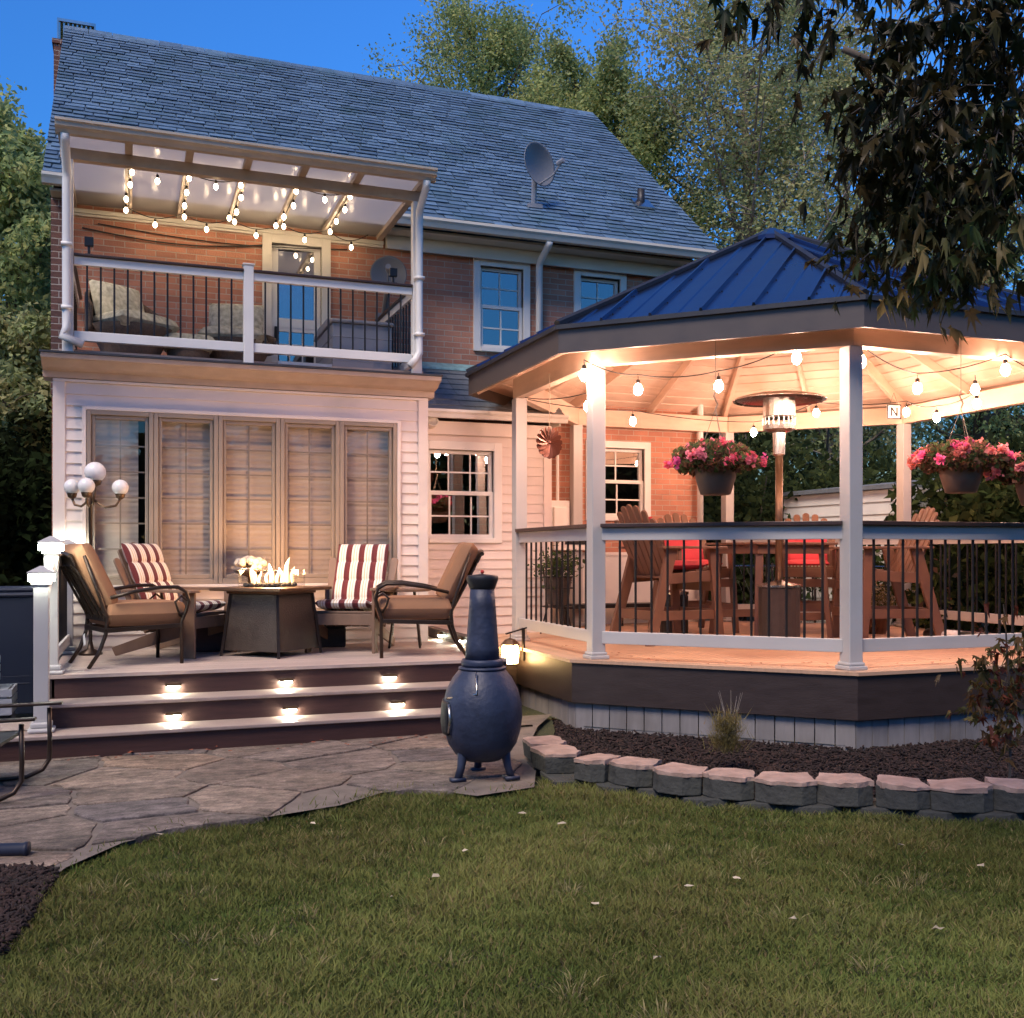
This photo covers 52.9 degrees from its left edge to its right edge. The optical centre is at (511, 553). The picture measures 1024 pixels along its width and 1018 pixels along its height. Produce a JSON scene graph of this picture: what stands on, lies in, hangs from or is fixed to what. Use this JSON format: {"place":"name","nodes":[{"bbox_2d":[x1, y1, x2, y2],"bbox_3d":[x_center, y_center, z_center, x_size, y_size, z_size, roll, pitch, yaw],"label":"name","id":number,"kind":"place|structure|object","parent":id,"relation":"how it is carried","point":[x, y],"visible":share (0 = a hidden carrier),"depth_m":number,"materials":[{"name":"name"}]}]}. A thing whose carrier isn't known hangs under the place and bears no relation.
{"place":"outdoors","nodes":[
{"label":"outdoors","id":0,"kind":"place"},
{"bbox_2d":[0,714,550,871],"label":"patio","id":1,"kind":"structure","parent":0,"point":[132,794],"depth_m":6.10,"materials":[{"name":"grey stone"}]},
{"bbox_2d":[0,841,30,855],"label":"drain pipe","id":2,"kind":"object","parent":1,"relation":"on","point":[15,849],"visible":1,"depth_m":4.65,"materials":[{"name":"blue plastic"}]},
{"bbox_2d":[0,860,59,955],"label":"bark litter","id":3,"kind":"object","parent":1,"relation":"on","point":[22,885],"visible":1,"depth_m":4.11,"materials":[{"name":"brown wood"}]},
{"bbox_2d":[0,701,62,801],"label":"sled chair","id":4,"kind":"object","parent":1,"relation":"on","point":[5,737],"visible":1,"depth_m":6.16,"materials":[{"name":"brown metal"}]},
{"bbox_2d":[441,570,521,782],"bbox_3d":[-0.187,0.733,6.302,0.501,1.270,0.491,0,0,-20],"label":"chiminea","id":5,"kind":"object","parent":1,"relation":"on","point":[481,712],"visible":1,"depth_m":6.17,"materials":[{"name":"blue metal"}]},
{"bbox_2d":[0,0,1023,745],"label":"sky","id":6,"kind":"structure","parent":0,"point":[318,33],"materials":[{"name":"blue"}]},
{"bbox_2d":[0,600,1023,1017],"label":"ground","id":7,"kind":"structure","parent":0,"point":[545,728],"depth_m":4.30,"materials":[{"name":"green plant"}]},
{"bbox_2d":[0,712,14,718],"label":"stacked crate","id":8,"kind":"object","parent":7,"relation":"on","point":[11,716],"visible":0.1,"depth_m":7.52,"materials":[{"name":"grey plastic"}]},
{"bbox_2d":[0,683,16,715],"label":"stacked crate","id":9,"kind":"object","parent":8,"relation":"on","point":[8,693],"visible":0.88,"depth_m":7.41,"materials":[{"name":"grey plastic"}]},
{"bbox_2d":[0,586,32,714],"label":"wheelie bin","id":10,"kind":"object","parent":7,"relation":"on","point":[16,629],"visible":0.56,"depth_m":8.48,"materials":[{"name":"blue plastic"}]},
{"bbox_2d":[0,76,49,318],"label":"broadleaf tree","id":11,"kind":"object","parent":7,"relation":"on","point":[8,101],"visible":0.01,"depth_m":19.52,"materials":[{"name":"green plant"}]},
{"bbox_2d":[0,499,50,585],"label":"garden shrub","id":12,"kind":"object","parent":7,"relation":"on","point":[23,581],"visible":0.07,"depth_m":11.67,"materials":[{"name":"green plant"}]},
{"bbox_2d":[0,428,51,585],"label":"garden shrub","id":13,"kind":"object","parent":7,"relation":"on","point":[34,522],"visible":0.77,"depth_m":11.61,"materials":[{"name":"green plant"}]},
{"bbox_2d":[0,302,51,463],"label":"broadleaf tree","id":14,"kind":"object","parent":7,"relation":"on","point":[24,384],"visible":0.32,"depth_m":14.50,"materials":[{"name":"green plant"}]},
{"bbox_2d":[0,407,51,495],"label":"garden shrub","id":15,"kind":"object","parent":7,"relation":"on","point":[33,438],"visible":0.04,"depth_m":13.76,"materials":[{"name":"green plant"}]},
{"bbox_2d":[0,101,52,429],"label":"broadleaf tree","id":16,"kind":"object","parent":7,"relation":"on","point":[25,209],"visible":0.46,"depth_m":16.62,"materials":[{"name":"green plant"}]},
{"bbox_2d":[39,349,442,659],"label":"sunroom","id":17,"kind":"structure","parent":7,"relation":"on","point":[219,466],"depth_m":9.67,"materials":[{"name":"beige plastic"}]},
{"bbox_2d":[86,410,152,584],"bbox_3d":[-3.536,-0.500,9.284,0.561,1.560,0.138,0,0,-20],"label":"window","id":18,"kind":"structure","parent":17,"relation":"in","point":[111,436],"depth_m":9.31,"materials":[{"name":"beige glass"}]},
{"bbox_2d":[84,279,179,354],"bbox_3d":[-3.666,-2.219,9.893,0.788,0.818,0.838,0,0,35],"label":"wicker armchair","id":19,"kind":"object","parent":17,"relation":"on","point":[120,311],"visible":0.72,"depth_m":9.71,"materials":[{"name":"beige fabric"}]},
{"bbox_2d":[154,413,217,583],"bbox_3d":[-3.006,-0.500,9.481,0.561,1.560,0.138,0,0,-20],"label":"window","id":20,"kind":"structure","parent":17,"relation":"in","point":[185,445],"depth_m":9.52,"materials":[{"name":"beige glass"}]},
{"bbox_2d":[163,333,213,357],"bbox_3d":[-3.186,-1.975,10.125,0.500,0.330,0.500,0,0,-20],"label":"ottoman","id":21,"kind":"object","parent":17,"relation":"on","point":[187,352],"visible":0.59,"depth_m":9.95,"materials":[{"name":"beige fabric"}]},
{"bbox_2d":[197,303,276,361],"bbox_3d":[-2.851,-2.219,10.570,0.838,0.818,0.788,0,0,-10],"label":"wicker armchair","id":22,"kind":"object","parent":17,"relation":"on","point":[225,323],"visible":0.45,"depth_m":10.63,"materials":[{"name":"beige fabric"}]},
{"bbox_2d":[61,253,412,370],"bbox_3d":[-2.694,-2.212,10.306,3.260,0.947,1.705,0,0,-20],"label":"balcony railing","id":23,"kind":"object","parent":17,"relation":"on","point":[248,274],"visible":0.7,"depth_m":9.52,"materials":[{"name":"white plastic"}]},
{"bbox_2d":[55,116,437,372],"bbox_3d":[-2.630,-2.695,10.148,3.320,1.911,2.135,0,0,-20],"label":"patio cover","id":24,"kind":"object","parent":17,"relation":"on","point":[99,159],"visible":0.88,"depth_m":9.82,"materials":[{"name":"white plastic"}]},
{"bbox_2d":[124,169,367,249],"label":"balcony string lights","id":25,"kind":"object","parent":24,"relation":"hanging from","point":[186,193],"visible":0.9,"depth_m":10.45,"materials":[{"name":"white glass"}]},
{"bbox_2d":[218,416,279,583],"bbox_3d":[-2.476,-0.500,9.679,0.561,1.560,0.138,0,0,-20],"label":"window","id":26,"kind":"structure","parent":17,"relation":"in","point":[248,447],"depth_m":9.71,"materials":[{"name":"beige glass"}]},
{"bbox_2d":[280,418,339,582],"bbox_3d":[-1.947,-0.500,9.876,0.561,1.560,0.138,0,0,-20],"label":"window","id":27,"kind":"structure","parent":17,"relation":"in","point":[309,449],"depth_m":9.91,"materials":[{"name":"beige glass"}]},
{"bbox_2d":[313,318,393,369],"bbox_3d":[-1.675,-2.100,10.795,0.640,0.580,1.080,0,0,-20],"label":"deck box","id":28,"kind":"object","parent":17,"relation":"on","point":[334,333],"visible":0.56,"depth_m":10.34,"materials":[{"name":"grey plastic"}]},
{"bbox_2d":[340,421,396,579],"bbox_3d":[-1.417,-0.500,10.074,0.561,1.560,0.138,0,0,-20],"label":"window","id":29,"kind":"structure","parent":17,"relation":"in","point":[368,450],"depth_m":10.11,"materials":[{"name":"beige glass"}]},
{"bbox_2d":[0,633,520,761],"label":"deck","id":30,"kind":"structure","parent":7,"relation":"on","point":[137,701],"depth_m":7.65,"materials":[{"name":"wood"}]},
{"bbox_2d":[27,566,55,733],"bbox_3d":[-3.195,0.645,6.984,0.170,1.127,0.170,0,0,-20],"label":"newel post","id":31,"kind":"object","parent":30,"relation":"on","point":[41,578],"visible":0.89,"depth_m":6.94,"materials":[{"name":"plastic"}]},
{"bbox_2d":[38,536,64,674],"bbox_3d":[-3.331,0.371,7.435,0.170,0.998,0.170,0,0,-20],"label":"newel post","id":32,"kind":"object","parent":30,"relation":"on","point":[54,545],"visible":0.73,"depth_m":7.39,"materials":[{"name":"plastic"}]},
{"bbox_2d":[59,554,69,656],"bbox_3d":[-3.595,0.390,8.185,0.110,0.781,1.470,0,0,-20],"label":"deck side rail","id":33,"kind":"object","parent":32,"relation":"attached to","point":[64,639],"visible":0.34,"depth_m":8.30,"materials":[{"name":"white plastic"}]},
{"bbox_2d":[61,539,77,654],"bbox_3d":[-3.863,0.371,8.933,0.170,0.998,0.170,0,0,-20],"label":"newel post","id":34,"kind":"object","parent":30,"relation":"on","point":[70,648],"visible":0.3,"depth_m":8.90,"materials":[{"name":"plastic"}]},
{"bbox_2d":[64,462,128,655],"bbox_3d":[-3.588,0.041,8.853,0.424,1.658,0.503,0,0,-43],"label":"globe lamp","id":35,"kind":"object","parent":30,"relation":"on","point":[95,473],"visible":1,"depth_m":8.80,"materials":[{"name":"white glass"}]},
{"bbox_2d":[60,543,190,668],"bbox_3d":[-3.112,0.399,8.157,0.922,0.960,0.639,0,0,-37],"label":"cushioned metal chair","id":36,"kind":"object","parent":30,"relation":"on","point":[106,610],"visible":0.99,"depth_m":7.95,"materials":[{"name":"brown metal"}]},
{"bbox_2d":[112,542,236,658],"bbox_3d":[-2.905,0.383,8.915,0.926,0.973,0.843,0,0,18],"label":"adirondack chair","id":37,"kind":"object","parent":30,"relation":"on","point":[140,563],"visible":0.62,"depth_m":8.79,"materials":[{"name":"brown wood"}]},
{"bbox_2d":[196,627,223,651],"bbox_3d":[-2.704,0.740,9.259,0.360,0.260,0.260,0,0,-20],"label":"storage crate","id":38,"kind":"object","parent":30,"relation":"on","point":[205,642],"visible":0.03,"depth_m":9.13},
{"bbox_2d":[209,557,331,658],"bbox_3d":[-2.077,0.451,8.895,0.740,0.842,0.740,0,0,25],"label":"fire pit table","id":39,"kind":"object","parent":30,"relation":"on","point":[276,616],"visible":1,"depth_m":8.70,"materials":[{"name":"brown metal"}]},
{"bbox_2d":[233,556,267,651],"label":"potted flowers","id":40,"kind":"object","parent":39,"relation":"on","point":[259,563],"visible":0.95,"depth_m":9.18,"materials":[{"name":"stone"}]},
{"bbox_2d":[315,625,346,647],"bbox_3d":[-1.730,0.760,9.654,0.320,0.220,0.260,0,0,-20],"label":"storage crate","id":41,"kind":"object","parent":30,"relation":"on","point":[336,636],"visible":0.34,"depth_m":9.56,"materials":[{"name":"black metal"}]},
{"bbox_2d":[304,543,398,653],"bbox_3d":[-1.457,0.383,9.377,0.843,0.973,0.927,0,0,8],"label":"adirondack chair","id":42,"kind":"object","parent":30,"relation":"on","point":[357,574],"visible":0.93,"depth_m":9.55,"materials":[{"name":"fabric"}]},
{"bbox_2d":[374,542,483,657],"bbox_3d":[-0.723,0.389,8.905,0.941,0.979,0.652,0,0,-7],"label":"cushioned metal chair","id":43,"kind":"object","parent":30,"relation":"on","point":[440,606],"visible":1,"depth_m":8.65,"materials":[{"name":"brown metal"}]},
{"bbox_2d":[41,17,718,633],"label":"brick house","id":44,"kind":"structure","parent":7,"relation":"on","point":[503,267],"depth_m":12.40,"materials":[{"name":"brown brick"}]},
{"bbox_2d":[82,223,346,249],"bbox_3d":[-3.140,-3.354,11.072,2.752,0.148,0.017,0,0,-20],"label":"loose cable","id":45,"kind":"object","parent":44,"relation":"attached to","point":[242,245],"visible":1,"depth_m":10.96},
{"bbox_2d":[261,229,332,362],"bbox_3d":[-2.519,-2.630,11.740,1.146,1.820,0.880,0,0,-20],"label":"door","id":46,"kind":"structure","parent":44,"relation":"in","point":[288,260],"depth_m":11.46,"materials":[{"name":"beige metal"}]},
{"bbox_2d":[370,256,406,316],"bbox_3d":[-1.373,-2.957,11.266,0.390,0.573,0.988,0,0,-20],"label":"satellite dish","id":47,"kind":"object","parent":44,"relation":"attached to","point":[379,269],"visible":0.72,"depth_m":11.21,"materials":[{"name":"grey metal"}]},
{"bbox_2d":[428,440,501,542],"bbox_3d":[-0.698,-0.645,11.508,1.338,1.550,0.945,0,0,-20],"label":"window","id":48,"kind":"structure","parent":44,"relation":"in","point":[447,447],"depth_m":11.22,"materials":[{"name":"white plastic"}]},
{"bbox_2d":[473,258,529,352],"bbox_3d":[-0.273,-2.920,12.627,1.143,1.560,0.945,0,0,-20],"label":"window","id":49,"kind":"structure","parent":44,"relation":"in","point":[497,310],"depth_m":12.33,"materials":[{"name":"white plastic"}]},
{"bbox_2d":[524,141,565,208],"bbox_3d":[0.399,-4.622,12.477,0.495,0.785,0.491,0,0,2],"label":"satellite dish","id":50,"kind":"object","parent":44,"relation":"on","point":[539,165],"visible":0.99,"depth_m":12.58,"materials":[{"name":"grey plastic"}]},
{"bbox_2d":[574,268,626,311],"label":"window","id":51,"kind":"structure","parent":44,"relation":"in","point":[589,291],"depth_m":12.75,"materials":[{"name":"white plastic"}]},
{"bbox_2d":[585,440,650,520],"bbox_3d":[1.166,-0.885,13.164,1.320,1.450,0.945,0,0,-20],"label":"window","id":52,"kind":"structure","parent":44,"relation":"in","point":[624,483],"depth_m":12.93,"materials":[{"name":"white plastic"}]},
{"bbox_2d":[357,0,597,107],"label":"broadleaf tree","id":53,"kind":"object","parent":7,"relation":"on","point":[499,53],"visible":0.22,"depth_m":27.77,"materials":[{"name":"green plant"}]},
{"bbox_2d":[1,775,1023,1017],"bbox_3d":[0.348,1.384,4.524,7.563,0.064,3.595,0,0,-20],"label":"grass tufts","id":54,"kind":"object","parent":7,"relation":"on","point":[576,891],"visible":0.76,"depth_m":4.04,"materials":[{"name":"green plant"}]},
{"bbox_2d":[527,761,539,775],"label":"retaining block","id":55,"kind":"structure","parent":7,"relation":"on","point":[530,763],"depth_m":6.55,"materials":[{"name":"concrete"}]},
{"bbox_2d":[523,735,566,761],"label":"retaining block","id":56,"kind":"structure","parent":55,"relation":"on","point":[529,742],"depth_m":6.78,"materials":[{"name":"stone"}]},
{"bbox_2d":[540,771,587,786],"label":"retaining block","id":57,"kind":"structure","parent":7,"relation":"on","point":[558,778],"depth_m":6.26,"materials":[{"name":"concrete"}]},
{"bbox_2d":[530,744,580,773],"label":"retaining block","id":58,"kind":"structure","parent":57,"relation":"on","point":[553,759],"depth_m":6.37,"materials":[{"name":"stone"}]},
{"bbox_2d":[504,13,716,216],"bbox_3d":[2.128,-6.241,27.337,6.912,15.328,6.562,0,0,-20],"label":"broadleaf tree","id":59,"kind":"object","parent":7,"relation":"on","point":[567,59],"visible":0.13,"depth_m":26.37,"materials":[{"name":"green plant"}]},
{"bbox_2d":[594,781,631,795],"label":"retaining block","id":60,"kind":"structure","parent":7,"relation":"on","point":[612,786],"depth_m":6.02,"materials":[{"name":"concrete"}]},
{"bbox_2d":[574,753,620,782],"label":"retaining block","id":61,"kind":"structure","parent":60,"relation":"on","point":[592,768],"depth_m":6.13,"materials":[{"name":"stone"}]},
{"bbox_2d":[608,756,661,786],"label":"retaining block","id":62,"kind":"structure","parent":60,"relation":"on","point":[630,771],"depth_m":6.03,"materials":[{"name":"stone"}]},
{"bbox_2d":[551,34,734,259],"bbox_3d":[2.846,-5.723,25.938,5.343,14.290,5.849,0,0,-20],"label":"broadleaf tree","id":63,"kind":"object","parent":7,"relation":"on","point":[644,156],"visible":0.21,"depth_m":25.18,"materials":[{"name":"green plant"}]},
{"bbox_2d":[677,793,730,809],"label":"retaining block","id":64,"kind":"structure","parent":7,"relation":"on","point":[703,799],"depth_m":5.71,"materials":[{"name":"concrete"}]},
{"bbox_2d":[653,762,707,795],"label":"retaining block","id":65,"kind":"structure","parent":64,"relation":"on","point":[676,778],"depth_m":5.82,"materials":[{"name":"stone"}]},
{"bbox_2d":[702,768,754,800],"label":"retaining block","id":66,"kind":"structure","parent":64,"relation":"on","point":[736,784],"depth_m":5.70,"materials":[{"name":"stone"}]},
{"bbox_2d":[522,0,955,502],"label":"broadleaf tree","id":67,"kind":"object","parent":7,"relation":"on","point":[768,106],"visible":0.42,"depth_m":23.68,"materials":[{"name":"green plant"}]},
{"bbox_2d":[465,228,1023,750],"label":"gazebo","id":68,"kind":"object","parent":7,"relation":"on","point":[757,296],"visible":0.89,"depth_m":8.29,"materials":[{"name":"beige wood"}]},
{"bbox_2d":[500,627,526,665],"bbox_3d":[0.007,0.847,9.428,0.242,0.346,0.179,0,0,-43],"label":"hanging lantern","id":69,"kind":"object","parent":68,"relation":"attached to","point":[510,649],"visible":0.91,"depth_m":9.36,"materials":[{"name":"white glass"}]},
{"bbox_2d":[536,374,561,458],"bbox_3d":[0.336,-1.236,9.250,0.300,0.769,0.037,0,0,-35],"label":"wind spinner","id":70,"kind":"object","parent":68,"relation":"hanging from","point":[549,443],"visible":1,"depth_m":9.25,"materials":[{"name":"orange metal"}]},
{"bbox_2d":[528,542,584,633],"bbox_3d":[0.521,0.366,11.113,0.665,1.014,0.698,0,0,32],"label":"potted plant","id":71,"kind":"object","parent":68,"relation":"on","point":[559,580],"visible":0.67,"depth_m":11.03,"materials":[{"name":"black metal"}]},
{"bbox_2d":[609,504,727,646],"bbox_3d":[1.513,0.195,10.160,0.928,1.350,0.860,0,0,-28],"label":"bar chair","id":72,"kind":"object","parent":68,"relation":"on","point":[630,514],"visible":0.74,"depth_m":10.02,"materials":[{"name":"brown wood"}]},
{"bbox_2d":[648,513,738,632],"bbox_3d":[2.027,0.195,11.614,0.860,1.350,0.928,0,0,-15],"label":"bar chair","id":73,"kind":"object","parent":68,"relation":"on","point":[693,555],"visible":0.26,"depth_m":11.74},
{"bbox_2d":[663,340,767,495],"bbox_3d":[1.564,-1.061,7.883,0.799,1.218,0.760,0,0,-20],"label":"hanging basket","id":74,"kind":"object","parent":68,"relation":"hanging from","point":[718,478],"visible":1,"depth_m":7.76,"materials":[{"name":"pink plastic"}]},
{"bbox_2d":[705,542,837,637],"bbox_3d":[2.660,0.379,10.615,0.960,0.987,0.956,0,0,-20],"label":"bar table","id":75,"kind":"object","parent":68,"relation":"on","point":[760,549],"visible":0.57,"depth_m":10.32,"materials":[{"name":"brown wood"}]},
{"bbox_2d":[525,350,1023,436],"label":"gazebo string lights","id":76,"kind":"object","parent":68,"relation":"hanging from","point":[917,386],"visible":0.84,"depth_m":8.55,"materials":[{"name":"white glass"}]},
{"bbox_2d":[732,390,826,636],"bbox_3d":[2.499,-0.323,9.620,0.860,2.385,0.860,0,0,-20],"label":"patio heater","id":77,"kind":"object","parent":68,"relation":"on","point":[779,405],"visible":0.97,"depth_m":9.52,"materials":[{"name":"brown metal"}]},
{"bbox_2d":[783,513,836,611],"bbox_3d":[3.356,0.195,11.704,0.860,1.350,0.928,0,0,15],"label":"bar chair","id":78,"kind":"object","parent":68,"relation":"on","point":[795,565],"visible":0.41,"depth_m":11.40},
{"bbox_2d":[829,507,943,637],"bbox_3d":[3.804,0.195,10.420,0.928,1.350,0.860,0,0,-5],"label":"bar chair","id":79,"kind":"object","parent":68,"relation":"on","point":[928,514],"visible":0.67,"depth_m":10.12,"materials":[{"name":"brown wood"}]},
{"bbox_2d":[869,581,914,633],"bbox_3d":[3.987,0.539,11.195,0.907,0.662,0.774,0,0,-20],"label":"potted dry plant","id":80,"kind":"object","parent":68,"relation":"on","point":[880,626],"visible":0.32,"depth_m":11.11,"materials":[{"name":"brown plant"}]},
{"bbox_2d":[906,390,1016,493],"bbox_3d":[3.494,-1.071,8.016,0.755,1.198,0.804,0,0,-20],"label":"hanging basket","id":81,"kind":"object","parent":68,"relation":"hanging from","point":[966,465],"visible":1,"depth_m":7.86,"materials":[{"name":"pink plastic"}]},
{"bbox_2d":[983,451,1023,505],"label":"hanging basket","id":82,"kind":"object","parent":68,"relation":"hanging from","point":[1007,475],"visible":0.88,"depth_m":7.85,"materials":[{"name":"brown plastic"}]},
{"bbox_2d":[703,430,887,621],"bbox_3d":[4.225,-0.442,17.209,3.982,3.756,4.132,0,0,41],"label":"garden shrub","id":83,"kind":"object","parent":7,"relation":"on","point":[745,511],"visible":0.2,"depth_m":16.57,"materials":[{"name":"green plant"}]},
{"bbox_2d":[783,803,841,817],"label":"retaining block","id":84,"kind":"structure","parent":7,"relation":"on","point":[824,808],"depth_m":5.54,"materials":[{"name":"concrete"}]},
{"bbox_2d":[755,771,816,805],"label":"retaining block","id":85,"kind":"structure","parent":84,"relation":"on","point":[784,788],"depth_m":5.58,"materials":[{"name":"stone"}]},
{"bbox_2d":[815,772,873,806],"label":"retaining block","id":86,"kind":"structure","parent":84,"relation":"on","point":[846,789],"depth_m":5.55,"materials":[{"name":"stone"}]},
{"bbox_2d":[706,439,939,577],"bbox_3d":[4.541,-0.336,18.979,6.506,3.544,4.461,0,0,16],"label":"garden shrub","id":87,"kind":"object","parent":7,"relation":"on","point":[875,467],"visible":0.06,"depth_m":17.94,"materials":[{"name":"green plant"}]},
{"bbox_2d":[703,239,965,496],"bbox_3d":[6.286,-2.349,20.895,5.368,7.576,6.033,0,0,42],"label":"broadleaf tree","id":88,"kind":"object","parent":7,"relation":"on","point":[829,444],"visible":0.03,"depth_m":20.45,"materials":[{"name":"green plant"}]},
{"bbox_2d":[672,2,1023,480],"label":"broadleaf tree","id":89,"kind":"object","parent":7,"relation":"on","point":[849,60],"visible":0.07,"depth_m":25.06,"materials":[{"name":"green plant"}]},
{"bbox_2d":[692,0,1023,345],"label":"maple tree","id":90,"kind":"object","parent":7,"relation":"on","point":[912,215],"visible":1,"depth_m":3.86,"materials":[{"name":"green plant"}]},
{"bbox_2d":[783,478,1014,632],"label":"white shed","id":91,"kind":"structure","parent":7,"relation":"on","point":[823,503],"depth_m":15.49,"materials":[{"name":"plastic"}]},
{"bbox_2d":[809,83,1023,478],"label":"broadleaf tree","id":92,"kind":"object","parent":7,"relation":"on","point":[981,419],"visible":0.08,"depth_m":24.77,"materials":[{"name":"green plant"}]},
{"bbox_2d":[905,809,962,822],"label":"retaining block","id":93,"kind":"structure","parent":7,"relation":"on","point":[936,814],"depth_m":5.42,"materials":[{"name":"concrete"}]},
{"bbox_2d":[875,774,930,810],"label":"retaining block","id":94,"kind":"structure","parent":93,"relation":"on","point":[900,792],"depth_m":5.47,"materials":[{"name":"stone"}]},
{"bbox_2d":[927,777,992,812],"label":"retaining block","id":95,"kind":"structure","parent":93,"relation":"on","point":[963,795],"depth_m":5.42,"materials":[{"name":"stone"}]},
{"bbox_2d":[863,431,1023,629],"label":"garden shrub","id":96,"kind":"object","parent":7,"relation":"on","point":[938,504],"visible":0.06,"depth_m":13.56,"materials":[{"name":"green plant"}]},
{"bbox_2d":[900,475,1023,632],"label":"garden shrub","id":97,"kind":"object","parent":7,"relation":"on","point":[972,507],"visible":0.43,"depth_m":12.13,"materials":[{"name":"green plant"}]},
{"bbox_2d":[963,810,1022,824],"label":"retaining block","id":98,"kind":"structure","parent":7,"relation":"on","point":[999,814],"depth_m":5.39,"materials":[{"name":"concrete"}]},
{"bbox_2d":[552,720,1023,810],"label":"mulch","id":99,"kind":"object","parent":0,"point":[762,758],"visible":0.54,"depth_m":7.30,"materials":[{"name":"brown plant"}]},
{"bbox_2d":[697,692,753,753],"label":"ornamental grass","id":100,"kind":"object","parent":99,"relation":"on","point":[728,724],"visible":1,"depth_m":6.73,"materials":[{"name":"green plant"}]},
{"bbox_2d":[935,602,1023,777],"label":"maple sapling","id":101,"kind":"object","parent":99,"relation":"on","point":[992,738],"visible":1,"depth_m":5.90,"materials":[{"name":"green plant"}]},
{"bbox_3d":[2.854,1.431,5.526,0.327,0.138,0.306,0,0,-20],"label":"retaining block","id":102,"kind":"object","parent":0,"visible":0},
{"bbox_2d":[985,777,1023,812],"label":"retaining block","id":103,"kind":"structure","parent":102,"relation":"on","point":[1008,794],"depth_m":5.43,"materials":[{"name":"stone"}]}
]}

